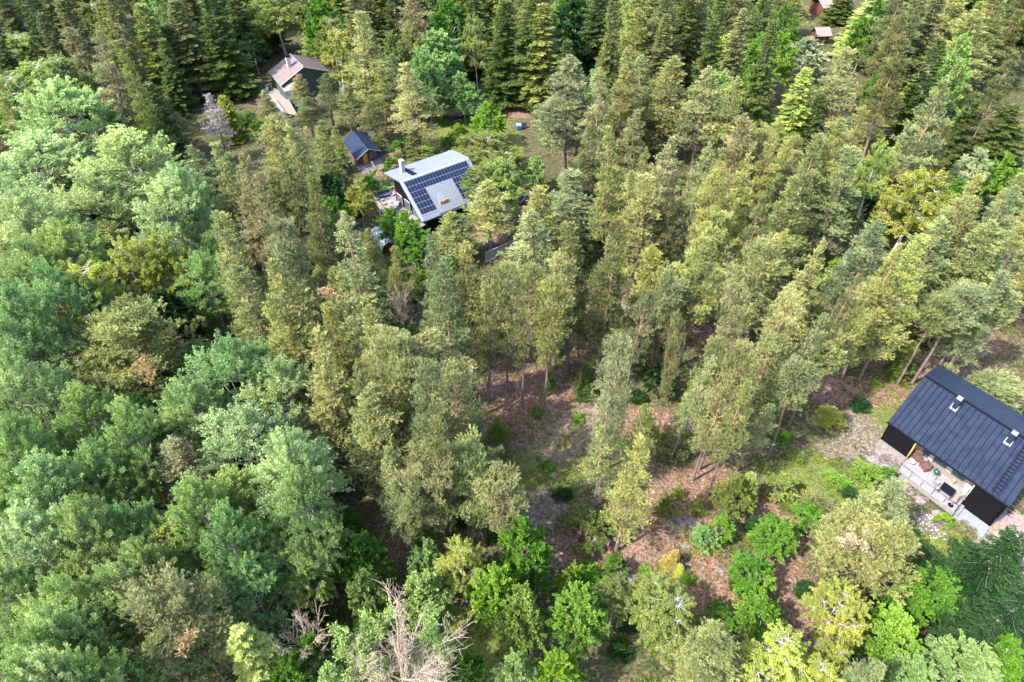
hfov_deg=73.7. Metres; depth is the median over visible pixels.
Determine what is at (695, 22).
pine tree
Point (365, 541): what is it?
leafy tree
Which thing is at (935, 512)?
boulder
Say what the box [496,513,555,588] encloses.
leafy tree
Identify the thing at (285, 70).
house
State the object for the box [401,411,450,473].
pine tree
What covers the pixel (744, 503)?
leafy tree
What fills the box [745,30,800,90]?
leafy tree
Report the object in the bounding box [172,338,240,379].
leafy tree
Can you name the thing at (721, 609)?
leafy sapling
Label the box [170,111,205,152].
pine tree
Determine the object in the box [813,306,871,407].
pine tree
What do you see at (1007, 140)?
spruce tree
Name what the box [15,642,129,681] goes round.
aspen tree
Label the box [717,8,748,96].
spruce tree
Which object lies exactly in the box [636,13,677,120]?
spruce tree
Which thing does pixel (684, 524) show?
boulder
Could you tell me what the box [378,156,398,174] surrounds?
leafy sapling
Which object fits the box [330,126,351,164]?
pine tree
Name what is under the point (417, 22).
pine tree
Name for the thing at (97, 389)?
leafy sapling
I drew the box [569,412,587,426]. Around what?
leafy bush
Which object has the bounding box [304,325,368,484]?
pine tree
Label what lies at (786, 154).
pine tree
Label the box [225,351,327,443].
aspen tree
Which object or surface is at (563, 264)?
pine tree
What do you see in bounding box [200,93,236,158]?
pine tree
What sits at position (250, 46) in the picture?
leafy tree
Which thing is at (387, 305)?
leafy tree
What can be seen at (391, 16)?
spruce tree
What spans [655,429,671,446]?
leafy bush
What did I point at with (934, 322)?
pine tree
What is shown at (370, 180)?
leafy sapling
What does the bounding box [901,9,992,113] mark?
pine tree
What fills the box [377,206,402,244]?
leafy tree
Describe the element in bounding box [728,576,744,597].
juniper bush
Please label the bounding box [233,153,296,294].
pine tree
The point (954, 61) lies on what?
leafy tree
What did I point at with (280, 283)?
pine tree
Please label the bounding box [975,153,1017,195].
leafy tree
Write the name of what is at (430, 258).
pine tree
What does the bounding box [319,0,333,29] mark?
spruce tree
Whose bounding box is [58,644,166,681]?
aspen tree
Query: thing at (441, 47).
leafy tree
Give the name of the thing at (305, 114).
pine tree
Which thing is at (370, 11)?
spruce tree
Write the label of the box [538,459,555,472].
leafy bush
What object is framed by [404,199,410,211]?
window
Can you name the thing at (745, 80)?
leafy tree
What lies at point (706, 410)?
leafy sapling
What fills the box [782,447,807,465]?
leafy bush
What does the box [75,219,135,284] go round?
birch tree
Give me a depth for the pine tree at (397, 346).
60.68 m
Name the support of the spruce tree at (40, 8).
on the ground at (862, 432)
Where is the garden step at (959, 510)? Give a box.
[954,504,964,515]
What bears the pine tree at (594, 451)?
on the ground at (862, 432)
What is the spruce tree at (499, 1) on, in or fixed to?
on the ground at (862, 432)
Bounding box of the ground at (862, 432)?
[0,0,1023,681]
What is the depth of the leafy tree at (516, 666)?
52.49 m
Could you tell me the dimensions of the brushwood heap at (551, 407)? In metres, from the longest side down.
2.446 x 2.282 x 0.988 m
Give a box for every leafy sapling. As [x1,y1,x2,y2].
[72,332,119,376]
[85,387,105,397]
[108,384,140,405]
[137,367,178,398]
[191,330,209,344]
[207,175,222,188]
[212,162,232,189]
[229,433,265,470]
[241,113,253,129]
[244,118,267,139]
[312,150,325,169]
[313,488,341,510]
[315,661,368,681]
[327,158,346,171]
[335,174,354,195]
[338,148,352,168]
[339,506,363,532]
[349,601,391,649]
[365,169,385,202]
[370,136,387,151]
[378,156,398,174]
[379,308,415,336]
[386,140,407,159]
[401,132,430,158]
[401,298,418,308]
[410,326,422,339]
[411,523,434,546]
[412,266,430,293]
[414,145,437,159]
[437,132,458,148]
[438,254,460,275]
[489,416,511,443]
[513,158,527,177]
[518,553,552,598]
[521,156,550,188]
[540,374,556,394]
[545,195,561,207]
[551,559,582,596]
[556,502,617,558]
[590,336,626,371]
[594,169,623,195]
[594,207,620,242]
[596,550,629,582]
[610,232,643,267]
[642,363,680,397]
[643,209,667,233]
[649,181,664,205]
[651,490,682,522]
[674,179,686,193]
[689,397,724,439]
[689,522,721,555]
[700,356,739,391]
[702,599,739,634]
[706,511,735,543]
[732,578,766,602]
[738,315,762,333]
[757,174,783,211]
[765,472,800,502]
[780,333,792,366]
[782,269,810,292]
[789,495,822,534]
[810,257,845,300]
[846,652,885,681]
[847,195,882,225]
[849,457,887,488]
[858,218,891,246]
[874,465,898,482]
[875,179,913,204]
[881,204,920,233]
[931,512,954,529]
[974,193,994,220]
[991,168,1023,191]
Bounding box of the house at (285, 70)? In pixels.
[261,54,329,122]
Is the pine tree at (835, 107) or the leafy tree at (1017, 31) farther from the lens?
the leafy tree at (1017, 31)
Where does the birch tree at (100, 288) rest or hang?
on the ground at (862, 432)
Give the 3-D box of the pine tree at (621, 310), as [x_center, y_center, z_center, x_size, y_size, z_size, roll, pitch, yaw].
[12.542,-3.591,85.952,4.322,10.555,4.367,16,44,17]
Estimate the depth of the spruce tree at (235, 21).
156.20 m
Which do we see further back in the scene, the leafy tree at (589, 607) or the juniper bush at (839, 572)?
the juniper bush at (839, 572)
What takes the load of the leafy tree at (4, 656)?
on the ground at (862, 432)
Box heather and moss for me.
[30,176,1023,681]
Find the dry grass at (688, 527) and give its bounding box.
[420,115,1019,681]
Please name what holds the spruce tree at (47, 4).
on the ground at (862, 432)
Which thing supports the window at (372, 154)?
in the hut
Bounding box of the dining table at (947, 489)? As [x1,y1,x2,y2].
[938,482,955,499]
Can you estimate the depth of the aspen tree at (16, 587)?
49.54 m
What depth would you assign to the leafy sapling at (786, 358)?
83.97 m
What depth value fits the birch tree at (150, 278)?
81.52 m
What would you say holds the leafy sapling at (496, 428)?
on the ground at (862, 432)
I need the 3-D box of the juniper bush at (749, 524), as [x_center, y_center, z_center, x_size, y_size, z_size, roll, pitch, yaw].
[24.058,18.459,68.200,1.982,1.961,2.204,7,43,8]
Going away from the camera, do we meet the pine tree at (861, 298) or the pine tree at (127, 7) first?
the pine tree at (861, 298)
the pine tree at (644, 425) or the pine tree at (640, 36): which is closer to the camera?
the pine tree at (644, 425)
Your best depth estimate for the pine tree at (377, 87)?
131.01 m
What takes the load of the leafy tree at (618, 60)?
on the ground at (862, 432)
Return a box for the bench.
[933,462,965,487]
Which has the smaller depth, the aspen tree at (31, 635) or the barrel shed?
the aspen tree at (31, 635)
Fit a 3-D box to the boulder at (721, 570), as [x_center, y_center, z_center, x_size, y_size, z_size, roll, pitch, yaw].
[19.804,21.892,65.139,0.946,0.315,0.549,0,42,0]
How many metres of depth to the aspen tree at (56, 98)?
106.61 m
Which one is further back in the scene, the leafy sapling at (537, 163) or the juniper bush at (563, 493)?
the leafy sapling at (537, 163)
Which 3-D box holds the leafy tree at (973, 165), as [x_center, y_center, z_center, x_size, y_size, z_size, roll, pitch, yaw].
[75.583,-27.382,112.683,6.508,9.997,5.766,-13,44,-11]
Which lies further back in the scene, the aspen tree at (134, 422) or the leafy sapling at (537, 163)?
the leafy sapling at (537, 163)
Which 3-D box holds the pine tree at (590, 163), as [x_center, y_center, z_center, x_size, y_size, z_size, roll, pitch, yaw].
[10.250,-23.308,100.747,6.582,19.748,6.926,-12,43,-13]
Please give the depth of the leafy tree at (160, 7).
141.89 m
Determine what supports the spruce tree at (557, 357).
on the ground at (862, 432)
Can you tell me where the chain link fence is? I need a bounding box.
[485,240,515,262]
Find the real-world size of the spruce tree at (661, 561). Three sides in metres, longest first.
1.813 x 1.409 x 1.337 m
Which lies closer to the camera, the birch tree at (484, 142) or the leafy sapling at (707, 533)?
the leafy sapling at (707, 533)
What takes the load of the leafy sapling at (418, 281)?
on the ground at (862, 432)
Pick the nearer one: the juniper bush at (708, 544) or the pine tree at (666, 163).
the juniper bush at (708, 544)
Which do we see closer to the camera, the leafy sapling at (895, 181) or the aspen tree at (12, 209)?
the aspen tree at (12, 209)
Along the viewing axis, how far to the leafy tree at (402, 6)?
167.35 m
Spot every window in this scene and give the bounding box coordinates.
[370,151,375,156]
[397,193,402,205]
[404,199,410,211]
[921,449,930,458]
[931,457,947,469]
[949,469,965,482]
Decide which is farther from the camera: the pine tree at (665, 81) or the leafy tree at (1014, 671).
the pine tree at (665, 81)
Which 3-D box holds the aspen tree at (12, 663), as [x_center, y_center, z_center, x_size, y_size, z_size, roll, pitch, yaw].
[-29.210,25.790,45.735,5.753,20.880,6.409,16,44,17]
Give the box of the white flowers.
[911,510,944,539]
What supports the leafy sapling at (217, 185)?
on the ground at (862, 432)
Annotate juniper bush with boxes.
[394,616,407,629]
[485,531,500,546]
[551,485,573,502]
[615,613,637,634]
[628,388,649,406]
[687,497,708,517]
[690,525,715,552]
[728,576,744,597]
[743,515,759,532]
[791,578,816,603]
[811,404,847,434]
[812,308,822,318]
[823,563,847,582]
[837,484,857,501]
[849,395,872,414]
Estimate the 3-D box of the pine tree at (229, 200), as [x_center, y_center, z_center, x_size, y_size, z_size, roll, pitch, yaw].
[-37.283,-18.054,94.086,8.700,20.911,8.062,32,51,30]
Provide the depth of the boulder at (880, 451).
75.49 m
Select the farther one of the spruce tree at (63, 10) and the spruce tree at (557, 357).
the spruce tree at (63, 10)
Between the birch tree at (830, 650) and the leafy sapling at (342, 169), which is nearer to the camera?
the birch tree at (830, 650)
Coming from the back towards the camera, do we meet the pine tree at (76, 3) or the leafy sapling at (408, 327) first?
the pine tree at (76, 3)
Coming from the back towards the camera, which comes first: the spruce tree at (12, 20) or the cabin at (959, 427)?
the spruce tree at (12, 20)
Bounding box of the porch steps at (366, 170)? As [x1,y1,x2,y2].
[362,161,381,173]
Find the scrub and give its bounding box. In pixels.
[378,221,1023,648]
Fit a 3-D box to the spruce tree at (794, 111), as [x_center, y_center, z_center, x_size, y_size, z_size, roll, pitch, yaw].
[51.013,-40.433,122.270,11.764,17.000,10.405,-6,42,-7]
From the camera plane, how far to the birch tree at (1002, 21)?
149.23 m
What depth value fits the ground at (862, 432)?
77.79 m
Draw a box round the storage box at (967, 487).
[963,483,971,492]
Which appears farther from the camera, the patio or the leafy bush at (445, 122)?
the leafy bush at (445, 122)
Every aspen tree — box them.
[0,74,136,168]
[0,129,105,201]
[0,174,56,255]
[0,183,99,280]
[0,230,80,358]
[0,275,77,376]
[0,310,95,434]
[0,346,91,453]
[0,407,75,508]
[0,482,61,570]
[0,498,102,619]
[0,556,72,652]
[0,620,116,678]
[0,646,67,681]
[5,448,114,566]
[9,255,111,390]
[10,563,146,646]
[12,598,144,681]
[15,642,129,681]
[26,214,129,314]
[40,490,147,620]
[43,168,149,274]
[50,379,149,501]
[58,123,216,225]
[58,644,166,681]
[62,433,165,521]
[62,553,182,669]
[81,496,175,562]
[102,393,183,506]
[104,533,202,634]
[129,175,220,308]
[134,521,195,581]
[135,411,193,485]
[150,157,229,288]
[153,370,238,454]
[163,470,251,578]
[172,247,234,334]
[178,328,291,442]
[191,394,320,517]
[196,229,230,284]
[199,499,281,635]
[207,463,278,555]
[219,550,304,647]
[222,510,305,608]
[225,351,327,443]
[248,422,354,545]
[266,462,357,598]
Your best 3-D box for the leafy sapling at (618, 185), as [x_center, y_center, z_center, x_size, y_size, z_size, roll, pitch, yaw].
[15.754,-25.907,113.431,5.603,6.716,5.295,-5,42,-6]
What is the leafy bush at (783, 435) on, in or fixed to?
on the ground at (862, 432)
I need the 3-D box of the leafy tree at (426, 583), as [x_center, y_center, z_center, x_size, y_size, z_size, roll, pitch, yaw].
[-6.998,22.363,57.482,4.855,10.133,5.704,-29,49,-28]
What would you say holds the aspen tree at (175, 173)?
on the ground at (862, 432)
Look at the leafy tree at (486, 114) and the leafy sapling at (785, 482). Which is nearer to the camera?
the leafy sapling at (785, 482)
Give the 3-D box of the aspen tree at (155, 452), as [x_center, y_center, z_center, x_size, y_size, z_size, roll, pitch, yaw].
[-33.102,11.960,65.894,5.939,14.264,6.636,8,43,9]
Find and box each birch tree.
[0,31,44,76]
[0,71,41,131]
[5,57,70,117]
[37,53,94,138]
[61,259,131,357]
[72,0,107,53]
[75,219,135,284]
[88,61,124,106]
[90,24,130,52]
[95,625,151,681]
[97,235,174,339]
[116,0,134,5]
[131,226,203,335]
[151,503,211,589]
[229,2,265,32]
[246,0,304,54]
[281,548,338,621]
[282,0,307,19]
[283,0,330,57]
[311,15,348,88]
[319,27,360,103]
[344,177,377,230]
[395,23,423,62]
[432,534,486,602]
[448,129,523,168]
[458,12,489,92]
[460,156,519,202]
[477,156,530,222]
[511,6,528,38]
[596,571,636,629]
[604,0,645,37]
[614,2,642,33]
[625,566,677,632]
[628,580,696,664]
[630,410,660,468]
[737,619,813,681]
[791,651,846,681]
[798,575,873,658]
[804,637,853,681]
[867,166,952,256]
[907,193,959,234]
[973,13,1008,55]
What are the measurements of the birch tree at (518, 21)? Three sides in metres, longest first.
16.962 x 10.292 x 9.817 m
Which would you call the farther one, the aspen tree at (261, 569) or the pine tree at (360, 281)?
the pine tree at (360, 281)
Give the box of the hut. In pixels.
[343,130,382,170]
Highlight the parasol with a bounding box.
[948,490,962,507]
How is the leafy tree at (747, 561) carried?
on the ground at (862, 432)
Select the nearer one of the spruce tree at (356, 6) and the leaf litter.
the leaf litter
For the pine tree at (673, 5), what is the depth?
145.82 m
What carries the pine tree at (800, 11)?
on the ground at (862, 432)
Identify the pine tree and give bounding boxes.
[0,9,12,50]
[0,67,23,105]
[0,96,38,171]
[0,132,33,175]
[10,0,55,35]
[24,87,69,173]
[42,165,74,199]
[48,291,207,417]
[52,112,83,140]
[59,27,121,113]
[68,138,107,180]
[70,0,86,26]
[89,96,103,135]
[90,30,144,134]
[112,557,226,681]
[118,49,180,159]
[119,0,135,22]
[122,91,149,140]
[139,627,230,681]
[152,150,172,188]
[153,435,235,530]
[154,0,196,28]
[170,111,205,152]
[181,170,219,222]
[181,573,253,676]
[184,144,218,197]
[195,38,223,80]
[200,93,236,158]
[205,141,268,272]
[209,210,273,342]
[213,212,277,323]
[222,263,288,389]
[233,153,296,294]
[251,112,322,183]
[251,171,316,296]
[255,90,283,120]
[260,256,323,429]
[263,138,309,263]
[263,214,323,337]
[275,279,355,407]
[279,161,331,288]
[283,124,334,233]
[287,74,314,106]
[289,96,326,139]
[295,33,322,60]
[302,172,350,317]
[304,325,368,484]
[310,120,346,193]
[312,249,347,312]
[314,73,347,126]
[314,388,365,488]
[316,266,370,361]
[319,300,362,408]
[328,210,391,372]
[328,212,364,268]
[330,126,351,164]
[333,85,362,131]
[341,381,412,495]
[342,10,395,105]
[347,94,391,136]
[349,358,387,494]
[353,323,427,461]
[357,304,387,396]
[360,65,401,129]
[360,228,392,309]
[376,445,432,549]
[377,54,408,131]
[377,329,430,448]
[381,469,437,548]
[383,246,417,324]
[388,61,447,150]
[391,436,459,555]
[394,0,440,62]
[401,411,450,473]
[407,356,456,515]
[408,324,486,438]
[417,233,462,350]
[419,256,487,407]
[419,392,460,558]
[428,215,474,266]
[431,211,479,260]
[434,423,504,547]
[436,356,486,498]
[452,240,495,373]
[458,405,490,454]
[461,179,517,253]
[469,460,530,556]
[473,278,514,402]
[483,260,526,397]
[491,208,558,361]
[507,264,549,409]
[508,185,566,265]
[510,0,528,28]
[530,54,607,177]
[530,273,577,414]
[534,220,592,373]
[541,247,583,386]
[547,168,605,253]
[560,84,592,164]
[560,121,603,228]
[571,277,589,357]
[572,67,613,177]
[572,217,629,386]
[576,425,616,508]
[586,261,615,344]
[587,125,630,271]
[588,328,634,467]
[588,361,624,496]
[594,7,654,84]
[598,284,627,331]
[600,433,655,552]
[602,64,645,173]
[604,171,661,294]
[606,45,651,165]
[612,146,651,275]
[614,109,645,191]
[614,170,651,235]
[617,403,656,473]
[619,288,658,395]
[624,245,663,324]
[626,55,662,146]
[631,55,694,162]
[634,0,683,65]
[641,0,659,17]
[644,173,683,264]
[647,136,681,230]
[648,70,671,117]
[648,257,692,333]
[649,0,680,52]
[651,309,685,465]
[654,265,692,361]
[659,617,745,681]
[666,143,716,262]
[669,65,729,173]
[669,355,717,461]
[674,235,724,366]
[679,333,729,429]
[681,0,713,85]
[682,0,708,67]
[684,206,741,334]
[686,167,739,317]
[687,381,738,481]
[692,76,744,167]
[697,339,764,470]
[699,112,756,227]
[704,0,771,49]
[704,381,753,495]
[710,231,790,359]
[712,274,753,388]
[714,153,753,290]
[714,193,769,342]
[717,76,740,140]
[726,122,782,200]
[728,117,784,260]
[730,122,758,214]
[733,329,794,436]
[734,402,776,471]
[741,228,791,342]
[749,268,807,378]
[749,282,804,405]
[754,175,811,284]
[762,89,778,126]
[765,237,827,369]
[766,353,821,457]
[767,0,794,33]
[767,135,803,177]
[767,150,805,214]
[770,132,826,265]
[771,312,829,423]
[773,0,813,28]
[778,117,848,256]
[787,328,853,425]
[792,145,862,263]
[798,487,837,531]
[801,46,860,142]
[806,87,821,118]
[808,485,885,577]
[812,498,922,605]
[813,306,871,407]
[815,217,886,329]
[820,273,864,347]
[822,76,845,133]
[822,116,859,162]
[824,105,870,184]
[826,193,865,254]
[830,101,860,145]
[832,273,918,376]
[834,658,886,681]
[836,243,904,380]
[838,235,888,314]
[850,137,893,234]
[853,475,920,562]
[854,31,910,162]
[855,0,909,86]
[855,233,930,380]
[860,0,927,102]
[860,12,907,85]
[874,78,954,206]
[880,217,961,323]
[891,117,952,199]
[896,289,959,384]
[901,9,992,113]
[901,218,1003,338]
[907,194,985,321]
[909,0,967,67]
[910,277,992,383]
[914,173,986,303]
[928,268,1011,372]
[939,302,999,363]
[940,184,1021,286]
[950,52,1017,158]
[955,285,1023,374]
[959,0,1007,84]
[962,0,1006,39]
[965,367,1023,412]
[977,9,1023,92]
[981,247,1010,297]
[987,0,1023,57]
[988,172,1023,225]
[994,216,1023,270]
[1002,265,1023,326]
[1004,247,1023,283]
[1006,210,1023,239]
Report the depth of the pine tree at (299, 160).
92.05 m
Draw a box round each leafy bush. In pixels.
[260,274,271,282]
[386,256,403,267]
[437,118,449,126]
[450,122,467,136]
[454,510,474,529]
[462,272,477,288]
[486,274,498,284]
[491,346,500,357]
[504,550,526,569]
[525,606,549,632]
[530,406,542,418]
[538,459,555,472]
[555,182,562,191]
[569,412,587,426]
[576,559,602,586]
[591,230,603,243]
[605,636,632,664]
[617,520,640,541]
[638,564,650,577]
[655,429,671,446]
[659,344,672,354]
[667,245,683,259]
[671,256,684,263]
[671,485,686,503]
[678,570,696,585]
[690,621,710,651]
[738,532,755,550]
[773,428,791,446]
[777,495,800,516]
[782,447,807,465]
[821,469,856,491]
[865,582,890,603]
[868,379,881,388]
[879,238,892,249]
[908,535,922,553]
[922,543,947,560]
[951,519,977,539]
[980,190,993,200]
[983,212,993,217]
[1010,204,1020,215]
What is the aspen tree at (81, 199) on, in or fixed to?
on the ground at (862, 432)
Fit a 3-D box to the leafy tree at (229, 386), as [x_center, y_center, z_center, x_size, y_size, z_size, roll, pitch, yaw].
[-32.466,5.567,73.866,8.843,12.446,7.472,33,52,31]
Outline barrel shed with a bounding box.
[370,227,393,253]
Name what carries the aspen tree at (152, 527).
on the ground at (862, 432)
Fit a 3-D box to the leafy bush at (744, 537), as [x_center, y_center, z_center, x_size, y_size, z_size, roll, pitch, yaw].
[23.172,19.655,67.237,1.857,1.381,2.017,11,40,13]
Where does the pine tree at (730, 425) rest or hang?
on the ground at (862, 432)
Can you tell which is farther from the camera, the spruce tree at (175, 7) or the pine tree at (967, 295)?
the spruce tree at (175, 7)
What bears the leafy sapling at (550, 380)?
on the ground at (862, 432)
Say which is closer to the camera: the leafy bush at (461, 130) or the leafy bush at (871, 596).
the leafy bush at (871, 596)
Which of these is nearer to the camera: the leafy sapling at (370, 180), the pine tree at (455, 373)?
the pine tree at (455, 373)
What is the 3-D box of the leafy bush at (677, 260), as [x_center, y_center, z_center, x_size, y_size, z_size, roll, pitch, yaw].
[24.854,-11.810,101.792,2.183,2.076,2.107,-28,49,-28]
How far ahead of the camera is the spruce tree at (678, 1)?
161.38 m
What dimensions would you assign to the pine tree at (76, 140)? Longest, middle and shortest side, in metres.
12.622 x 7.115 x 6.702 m
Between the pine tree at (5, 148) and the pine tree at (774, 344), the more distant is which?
the pine tree at (5, 148)
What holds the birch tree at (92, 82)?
on the ground at (862, 432)
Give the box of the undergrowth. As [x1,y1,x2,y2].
[2,6,1023,681]
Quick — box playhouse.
[518,192,530,210]
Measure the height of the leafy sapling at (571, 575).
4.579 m
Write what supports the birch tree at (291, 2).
on the ground at (862, 432)
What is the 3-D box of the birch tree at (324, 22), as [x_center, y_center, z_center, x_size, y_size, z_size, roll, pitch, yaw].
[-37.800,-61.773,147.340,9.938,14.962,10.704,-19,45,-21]
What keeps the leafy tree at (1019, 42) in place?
on the ground at (862, 432)
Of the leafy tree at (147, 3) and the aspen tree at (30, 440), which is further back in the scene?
the leafy tree at (147, 3)
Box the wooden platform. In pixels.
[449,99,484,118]
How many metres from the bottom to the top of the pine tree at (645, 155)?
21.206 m
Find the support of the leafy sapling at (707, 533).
on the ground at (862, 432)
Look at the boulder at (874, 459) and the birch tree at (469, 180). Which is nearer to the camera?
the boulder at (874, 459)
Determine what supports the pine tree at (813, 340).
on the ground at (862, 432)
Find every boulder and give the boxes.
[549,472,557,478]
[626,574,635,581]
[679,521,686,526]
[715,568,724,572]
[866,455,880,463]
[874,446,891,455]
[876,462,898,469]
[915,495,926,504]
[931,509,942,518]
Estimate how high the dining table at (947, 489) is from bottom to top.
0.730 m
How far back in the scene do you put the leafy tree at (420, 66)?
129.01 m
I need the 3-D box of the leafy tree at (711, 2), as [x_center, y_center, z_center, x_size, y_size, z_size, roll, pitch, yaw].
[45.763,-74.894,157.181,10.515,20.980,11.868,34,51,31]
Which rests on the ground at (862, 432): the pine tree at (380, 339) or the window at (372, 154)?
the pine tree at (380, 339)
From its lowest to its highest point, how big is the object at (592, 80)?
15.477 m
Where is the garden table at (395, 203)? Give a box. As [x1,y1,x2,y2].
[392,201,398,205]
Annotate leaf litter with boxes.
[377,302,1023,652]
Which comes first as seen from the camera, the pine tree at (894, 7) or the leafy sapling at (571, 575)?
the leafy sapling at (571, 575)
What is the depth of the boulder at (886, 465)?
73.93 m
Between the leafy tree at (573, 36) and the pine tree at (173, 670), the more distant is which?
the leafy tree at (573, 36)
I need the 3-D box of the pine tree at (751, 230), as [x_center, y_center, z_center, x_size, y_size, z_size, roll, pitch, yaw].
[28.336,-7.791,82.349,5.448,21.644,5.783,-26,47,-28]
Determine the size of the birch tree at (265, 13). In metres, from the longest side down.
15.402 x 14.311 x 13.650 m
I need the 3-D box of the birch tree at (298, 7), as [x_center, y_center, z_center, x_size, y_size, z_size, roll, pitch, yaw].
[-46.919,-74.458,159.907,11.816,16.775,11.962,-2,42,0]
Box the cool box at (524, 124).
[521,122,526,127]
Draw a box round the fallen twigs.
[381,183,1023,645]
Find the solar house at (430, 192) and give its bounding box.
[372,150,484,232]
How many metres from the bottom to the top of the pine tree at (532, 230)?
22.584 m
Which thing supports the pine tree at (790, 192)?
on the ground at (862, 432)
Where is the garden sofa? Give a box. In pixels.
[376,189,391,197]
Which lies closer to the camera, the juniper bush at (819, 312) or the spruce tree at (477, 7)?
the juniper bush at (819, 312)
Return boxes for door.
[362,153,367,162]
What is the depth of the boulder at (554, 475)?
73.67 m
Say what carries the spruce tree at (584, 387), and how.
on the ground at (862, 432)
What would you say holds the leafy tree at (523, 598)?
on the ground at (862, 432)
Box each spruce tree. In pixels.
[0,0,36,75]
[0,27,29,88]
[18,0,64,66]
[27,0,67,59]
[35,12,94,119]
[38,0,71,53]
[44,0,91,40]
[54,0,104,76]
[55,0,82,26]
[82,0,96,42]
[94,1,135,98]
[96,0,144,105]
[105,0,174,128]
[130,0,157,36]
[131,2,192,109]
[141,80,206,167]
[158,23,202,104]
[158,38,200,117]
[166,0,218,100]
[179,0,205,38]
[186,38,218,99]
[195,0,238,72]
[195,0,261,102]
[217,95,249,147]
[225,0,271,63]
[249,0,291,51]
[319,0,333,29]
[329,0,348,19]
[340,0,377,103]
[352,0,384,86]
[355,203,364,218]
[359,0,385,58]
[369,0,394,45]
[378,0,409,82]
[411,0,430,32]
[457,0,494,77]
[471,557,489,574]
[478,0,495,43]
[479,0,525,110]
[480,8,507,102]
[490,0,514,51]
[491,0,558,116]
[516,3,560,113]
[538,38,579,143]
[543,336,561,359]
[573,363,597,403]
[575,228,595,270]
[576,0,611,88]
[590,0,621,135]
[619,0,644,89]
[621,341,648,378]
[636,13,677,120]
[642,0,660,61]
[652,229,663,262]
[655,425,693,468]
[658,554,667,567]
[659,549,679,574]
[666,0,698,87]
[673,0,684,17]
[673,563,684,578]
[679,377,701,412]
[680,0,728,134]
[709,33,731,65]
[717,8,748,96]
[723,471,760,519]
[732,20,778,148]
[736,219,757,246]
[737,0,773,91]
[768,67,816,159]
[784,91,826,169]
[818,0,854,25]
[827,0,890,69]
[830,6,861,49]
[870,34,947,168]
[871,80,918,145]
[876,133,903,182]
[881,339,920,386]
[889,0,920,39]
[893,0,921,62]
[897,0,946,96]
[900,524,1023,641]
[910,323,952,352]
[925,613,1004,681]
[926,577,1023,681]
[927,0,968,68]
[934,92,984,170]
[935,1,984,105]
[943,102,1023,193]
[943,106,973,135]
[958,0,981,30]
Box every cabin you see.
[809,0,853,17]
[809,27,832,43]
[877,364,1023,525]
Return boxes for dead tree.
[269,600,340,674]
[283,598,349,655]
[317,578,475,681]
[385,283,421,330]
[385,289,416,333]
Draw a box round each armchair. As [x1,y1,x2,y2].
[912,450,923,461]
[919,459,932,471]
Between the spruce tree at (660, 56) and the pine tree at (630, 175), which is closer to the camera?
the pine tree at (630, 175)
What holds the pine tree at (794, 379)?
on the ground at (862, 432)
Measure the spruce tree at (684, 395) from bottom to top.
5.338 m
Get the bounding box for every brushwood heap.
[544,402,560,414]
[842,382,861,395]
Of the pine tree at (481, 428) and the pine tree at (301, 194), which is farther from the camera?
the pine tree at (301, 194)
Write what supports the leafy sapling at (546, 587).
on the ground at (862, 432)
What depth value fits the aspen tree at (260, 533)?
54.40 m
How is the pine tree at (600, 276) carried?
on the ground at (862, 432)
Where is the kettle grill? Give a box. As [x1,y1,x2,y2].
[933,468,939,474]
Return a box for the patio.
[953,508,989,538]
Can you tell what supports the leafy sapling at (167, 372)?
on the ground at (862, 432)
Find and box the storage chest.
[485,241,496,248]
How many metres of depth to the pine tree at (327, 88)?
131.67 m
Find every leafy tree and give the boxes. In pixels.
[0,99,31,139]
[0,442,46,491]
[0,623,24,681]
[58,177,116,227]
[94,107,127,146]
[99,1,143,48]
[102,111,146,171]
[123,389,182,448]
[124,269,175,304]
[129,220,181,249]
[138,0,167,29]
[142,287,205,357]
[148,0,196,47]
[166,343,242,414]
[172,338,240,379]
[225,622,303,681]
[238,32,270,74]
[246,536,291,607]
[265,180,314,207]
[270,648,320,681]
[295,231,318,282]
[296,631,348,681]
[302,0,347,73]
[307,171,350,217]
[319,196,354,228]
[328,530,367,580]
[337,528,396,594]
[345,567,388,618]
[371,288,396,324]
[376,29,411,87]
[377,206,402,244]
[387,0,409,16]
[392,222,433,267]
[393,209,424,256]
[395,566,460,645]
[406,0,441,25]
[406,537,442,596]
[407,48,447,124]
[409,27,467,102]
[419,10,460,76]
[422,72,461,117]
[428,0,469,51]
[440,70,486,122]
[442,643,489,681]
[445,0,473,41]
[464,561,525,634]
[469,101,507,133]
[490,647,539,681]
[494,580,547,654]
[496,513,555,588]
[535,645,583,681]
[542,580,611,657]
[548,0,570,23]
[551,0,591,49]
[554,0,591,35]
[555,30,592,80]
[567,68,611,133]
[595,44,623,81]
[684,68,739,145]
[693,0,731,37]
[708,472,756,518]
[720,0,752,36]
[727,550,776,597]
[731,590,788,647]
[735,62,754,114]
[739,31,776,77]
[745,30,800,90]
[746,511,803,563]
[750,0,785,30]
[750,367,789,417]
[767,2,800,64]
[785,36,829,78]
[814,68,842,105]
[843,2,891,75]
[846,600,927,680]
[851,74,879,125]
[876,649,940,681]
[878,578,934,628]
[899,560,969,622]
[917,33,973,119]
[918,178,968,208]
[918,628,1004,681]
[949,147,993,186]
[958,628,1023,681]
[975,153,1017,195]
[983,0,1014,23]
[988,0,1021,26]
[996,18,1023,76]
[1015,9,1023,59]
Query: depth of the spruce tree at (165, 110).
116.89 m
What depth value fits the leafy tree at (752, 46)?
136.02 m
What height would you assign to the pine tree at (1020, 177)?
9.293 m
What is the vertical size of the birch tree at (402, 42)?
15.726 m

